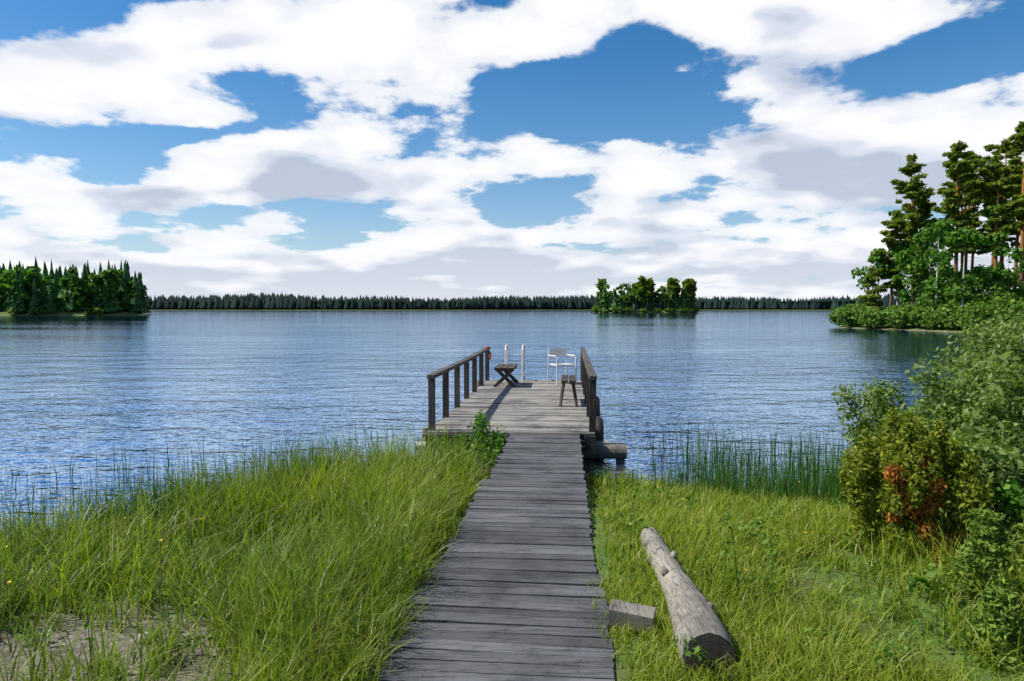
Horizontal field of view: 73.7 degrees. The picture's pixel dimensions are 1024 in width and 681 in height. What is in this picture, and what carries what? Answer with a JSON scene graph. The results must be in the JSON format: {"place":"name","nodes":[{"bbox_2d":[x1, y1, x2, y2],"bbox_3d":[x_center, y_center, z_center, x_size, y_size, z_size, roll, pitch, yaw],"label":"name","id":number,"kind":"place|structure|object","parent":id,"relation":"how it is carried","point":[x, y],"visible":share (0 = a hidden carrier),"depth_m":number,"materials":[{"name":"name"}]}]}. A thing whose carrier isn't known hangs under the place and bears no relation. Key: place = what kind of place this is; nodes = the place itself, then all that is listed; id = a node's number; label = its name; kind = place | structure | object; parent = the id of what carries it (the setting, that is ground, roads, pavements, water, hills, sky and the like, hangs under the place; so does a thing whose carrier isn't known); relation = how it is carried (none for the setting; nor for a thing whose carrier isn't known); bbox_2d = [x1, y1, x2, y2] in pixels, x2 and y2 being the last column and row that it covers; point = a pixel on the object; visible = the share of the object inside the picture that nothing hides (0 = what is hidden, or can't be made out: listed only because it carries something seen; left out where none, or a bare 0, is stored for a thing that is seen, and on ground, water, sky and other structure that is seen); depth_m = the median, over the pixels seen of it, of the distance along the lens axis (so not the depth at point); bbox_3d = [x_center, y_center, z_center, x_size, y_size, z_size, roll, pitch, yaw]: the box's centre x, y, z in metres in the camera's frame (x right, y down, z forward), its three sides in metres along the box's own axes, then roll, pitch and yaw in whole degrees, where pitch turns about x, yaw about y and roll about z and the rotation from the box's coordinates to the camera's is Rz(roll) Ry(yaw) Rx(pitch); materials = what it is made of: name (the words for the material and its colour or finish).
{"place":"outdoors","nodes":[
{"label":"outdoors","id":0,"kind":"place"},
{"bbox_2d":[415,442,437,449],"bbox_3d":[-1.245,1.581,10.207,0.409,0.127,0.162,0,3,0],"label":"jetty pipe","id":1,"kind":"object","parent":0,"point":[423,445],"visible":0.11,"depth_m":10.16,"materials":[{"name":"silver metal"}]},
{"bbox_2d":[0,343,980,538],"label":"water","id":2,"kind":"structure","parent":0,"point":[60,402],"depth_m":17.21,"materials":[{"name":"blue liquid"}]},
{"bbox_2d":[0,310,981,346],"bbox_3d":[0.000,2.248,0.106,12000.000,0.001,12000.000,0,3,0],"label":"water","id":3,"kind":"structure","parent":0,"point":[455,326],"depth_m":76.15,"materials":[{"name":"blue liquid"}]},
{"bbox_2d":[0,255,151,315],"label":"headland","id":4,"kind":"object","parent":3,"relation":"on","point":[134,301],"depth_m":218.00,"materials":[{"name":"green plant"}]},
{"bbox_2d":[7,305,102,314],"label":"headland scrub","id":5,"kind":"object","parent":4,"relation":"on","point":[88,311],"visible":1,"depth_m":208.86,"materials":[{"name":"green plant"}]},
{"bbox_2d":[0,265,132,306],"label":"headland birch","id":6,"kind":"object","parent":4,"relation":"on","point":[112,277],"visible":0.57,"depth_m":215.67,"materials":[{"name":"green plant"}]},
{"bbox_2d":[0,273,149,313],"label":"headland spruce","id":7,"kind":"object","parent":4,"relation":"on","point":[5,297],"visible":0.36,"depth_m":215.36,"materials":[{"name":"green plant"}]},
{"bbox_2d":[0,482,1023,680],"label":"ground","id":8,"kind":"structure","parent":0,"point":[834,575],"depth_m":4.03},
{"bbox_2d":[0,412,874,558],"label":"reeds","id":9,"kind":"object","parent":8,"relation":"on","point":[830,480],"visible":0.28,"depth_m":7.72,"materials":[{"name":"green plant"}]},
{"bbox_2d":[51,469,839,643],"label":"stones","id":10,"kind":"object","parent":8,"relation":"on","point":[138,638],"visible":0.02,"depth_m":3.83,"materials":[{"name":"grey stone"}]},
{"bbox_2d":[6,481,909,648],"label":"buttercups","id":11,"kind":"object","parent":8,"relation":"on","point":[250,521],"visible":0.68,"depth_m":4.53,"materials":[{"name":"yellow plant"}]},
{"bbox_2d":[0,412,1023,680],"bbox_3d":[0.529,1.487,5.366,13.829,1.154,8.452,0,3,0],"label":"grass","id":12,"kind":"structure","parent":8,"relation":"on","point":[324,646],"depth_m":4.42,"materials":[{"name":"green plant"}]},
{"bbox_2d":[1,466,1023,680],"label":"weeds","id":13,"kind":"object","parent":8,"relation":"on","point":[930,574],"visible":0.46,"depth_m":4.21,"materials":[{"name":"green plant"}]},
{"bbox_2d":[55,468,973,670],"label":"weed stems","id":14,"kind":"object","parent":8,"relation":"on","point":[629,560],"visible":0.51,"depth_m":4.13,"materials":[{"name":"green plant"}]},
{"bbox_2d":[422,380,626,462],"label":"dock support beams","id":15,"kind":"structure","parent":8,"relation":"on","point":[609,450],"depth_m":9.91,"materials":[{"name":"grey wood"}]},
{"bbox_2d":[363,379,614,680],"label":"jetty deck","id":16,"kind":"structure","parent":15,"relation":"on","point":[518,610],"depth_m":4.67,"materials":[{"name":"grey wood"}]},
{"bbox_2d":[426,410,580,663],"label":"nails","id":17,"kind":"object","parent":16,"relation":"on","point":[575,557],"visible":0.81,"depth_m":4.67,"materials":[{"name":"brown"}]},
{"bbox_2d":[493,364,518,386],"bbox_3d":[-0.134,0.831,16.006,0.529,0.483,1.150,0,3,5],"label":"stool","id":18,"kind":"object","parent":16,"relation":"on","point":[508,369],"visible":0.93,"depth_m":15.59,"materials":[{"name":"brown wood"}]},
{"bbox_2d":[427,347,596,435],"bbox_3d":[0.282,0.849,13.522,2.475,1.030,7.280,0,3,5],"label":"jetty railing","id":19,"kind":"object","parent":16,"relation":"attached to","point":[588,377],"visible":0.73,"depth_m":11.85,"materials":[{"name":"grey wood"}]},
{"bbox_2d":[547,348,576,384],"bbox_3d":[1.188,0.613,16.304,0.560,0.841,0.526,-1,3,-23],"label":"chair","id":20,"kind":"object","parent":16,"relation":"on","point":[555,352],"visible":0.98,"depth_m":16.39,"materials":[{"name":"white paint"}]},
{"bbox_2d":[559,375,577,406],"bbox_3d":[1.074,0.951,13.000,0.352,0.484,1.100,0,3,5],"label":"stool","id":21,"kind":"object","parent":16,"relation":"on","point":[564,379],"visible":1,"depth_m":12.54,"materials":[{"name":"brown wood"}]},
{"bbox_2d":[423,433,595,449],"bbox_3d":[0.256,1.505,8.986,3.109,0.202,16.658,0,3,0],"label":"jetty frame","id":22,"kind":"object","parent":15,"relation":"on","point":[590,442],"visible":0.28,"depth_m":9.87,"materials":[{"name":"grey wood"}]},
{"bbox_2d":[505,344,524,381],"bbox_3d":[0.074,1.046,17.079,0.464,1.901,0.654,0,3,5],"label":"ladder","id":23,"kind":"object","parent":15,"relation":"attached to","point":[523,359],"visible":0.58,"depth_m":17.20,"materials":[{"name":"silver metal"}]},
{"bbox_2d":[596,396,603,440],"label":"tyres","id":24,"kind":"object","parent":15,"relation":"attached to","point":[599,429],"visible":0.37,"depth_m":10.68,"materials":[{"name":"black rubber"}]},
{"bbox_2d":[607,599,655,633],"bbox_3d":[0.680,1.567,3.878,0.259,0.125,0.129,1,3,18],"label":"offcut","id":25,"kind":"object","parent":8,"relation":"on","point":[637,615],"visible":0.88,"depth_m":3.84,"materials":[{"name":"grey wood"}]},
{"bbox_2d":[639,527,733,670],"bbox_3d":[1.052,1.534,4.363,0.269,0.276,2.032,0,3,4],"label":"log","id":26,"kind":"object","parent":8,"relation":"on","point":[691,609],"visible":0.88,"depth_m":3.89,"materials":[{"name":"grey wood"}]},
{"bbox_2d":[639,528,735,676],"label":"log ends","id":27,"kind":"object","parent":26,"relation":"attached to","point":[714,646],"visible":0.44,"depth_m":3.35,"materials":[{"name":"brown wood"}]},
{"bbox_2d":[438,337,1023,653],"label":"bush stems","id":28,"kind":"object","parent":8,"relation":"on","point":[986,573],"visible":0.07,"depth_m":6.27,"materials":[{"name":"brown plant"}]},
{"bbox_2d":[831,308,1023,535],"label":"willow leaves","id":29,"kind":"object","parent":28,"relation":"attached to","point":[996,450],"visible":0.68,"depth_m":6.29,"materials":[{"name":"green plant"}]},
{"bbox_2d":[854,454,972,566],"bbox_3d":[3.075,1.222,5.140,0.801,0.814,0.692,0,3,0],"label":"dead juniper","id":30,"kind":"object","parent":8,"relation":"on","point":[928,505],"visible":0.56,"depth_m":4.88,"materials":[{"name":"brown plant"}]},
{"bbox_2d":[837,407,995,559],"bbox_3d":[3.072,1.064,5.186,1.079,1.129,1.033,0,3,0],"label":"juniper","id":31,"kind":"object","parent":8,"relation":"on","point":[895,442],"depth_m":5.03,"materials":[{"name":"green plant"}]},
{"bbox_2d":[0,0,1023,301],"label":"sky","id":32,"kind":"structure","parent":0,"point":[419,149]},
{"bbox_2d":[148,301,901,309],"bbox_3d":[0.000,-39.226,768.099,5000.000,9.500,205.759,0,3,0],"label":"treeline","id":33,"kind":"object","parent":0,"point":[828,304],"visible":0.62,"depth_m":800.62,"materials":[{"name":"green plant"}]},
{"bbox_2d":[146,292,949,308],"bbox_3d":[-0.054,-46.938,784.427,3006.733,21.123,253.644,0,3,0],"label":"forest","id":34,"kind":"object","parent":33,"relation":"on","point":[268,301],"visible":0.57,"depth_m":798.39,"materials":[{"name":"green plant"}]},
{"bbox_2d":[594,279,697,312],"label":"island","id":35,"kind":"structure","parent":0,"point":[651,306],"depth_m":341.62,"materials":[{"name":"green plant"}]},
{"bbox_2d":[591,305,700,312],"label":"island scrub","id":36,"kind":"object","parent":35,"relation":"on","point":[618,309],"visible":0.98,"depth_m":338.39,"materials":[{"name":"green plant"}]},
{"bbox_2d":[595,275,697,298],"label":"island pine","id":37,"kind":"object","parent":35,"relation":"on","point":[688,284],"visible":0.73,"depth_m":340.69,"materials":[{"name":"green plant"}]},
{"bbox_2d":[597,283,696,306],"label":"deciduous trees","id":38,"kind":"object","parent":35,"relation":"on","point":[639,299],"visible":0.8,"depth_m":340.98,"materials":[{"name":"green plant"}]},
{"bbox_2d":[598,287,696,311],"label":"island spruce","id":39,"kind":"object","parent":35,"relation":"on","point":[673,298],"visible":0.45,"depth_m":342.32,"materials":[{"name":"green plant"}]},
{"bbox_2d":[837,323,1021,332],"bbox_3d":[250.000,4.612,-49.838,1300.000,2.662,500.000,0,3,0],"label":"ground","id":40,"kind":"structure","parent":0,"point":[923,328],"depth_m":71.31,"materials":[{"name":"brown soil"}]},
{"bbox_2d":[826,286,1023,332],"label":"bushes","id":41,"kind":"object","parent":40,"relation":"on","point":[926,310],"visible":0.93,"depth_m":69.60,"materials":[{"name":"green plant"}]},
{"bbox_2d":[851,202,1023,303],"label":"birch","id":42,"kind":"object","parent":40,"relation":"on","point":[991,279],"visible":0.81,"depth_m":73.97,"materials":[{"name":"green plant"}]},
{"bbox_2d":[857,120,1023,309],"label":"pine","id":43,"kind":"object","parent":40,"relation":"on","point":[978,189],"depth_m":81.56,"materials":[{"name":"green plant"}]}
]}

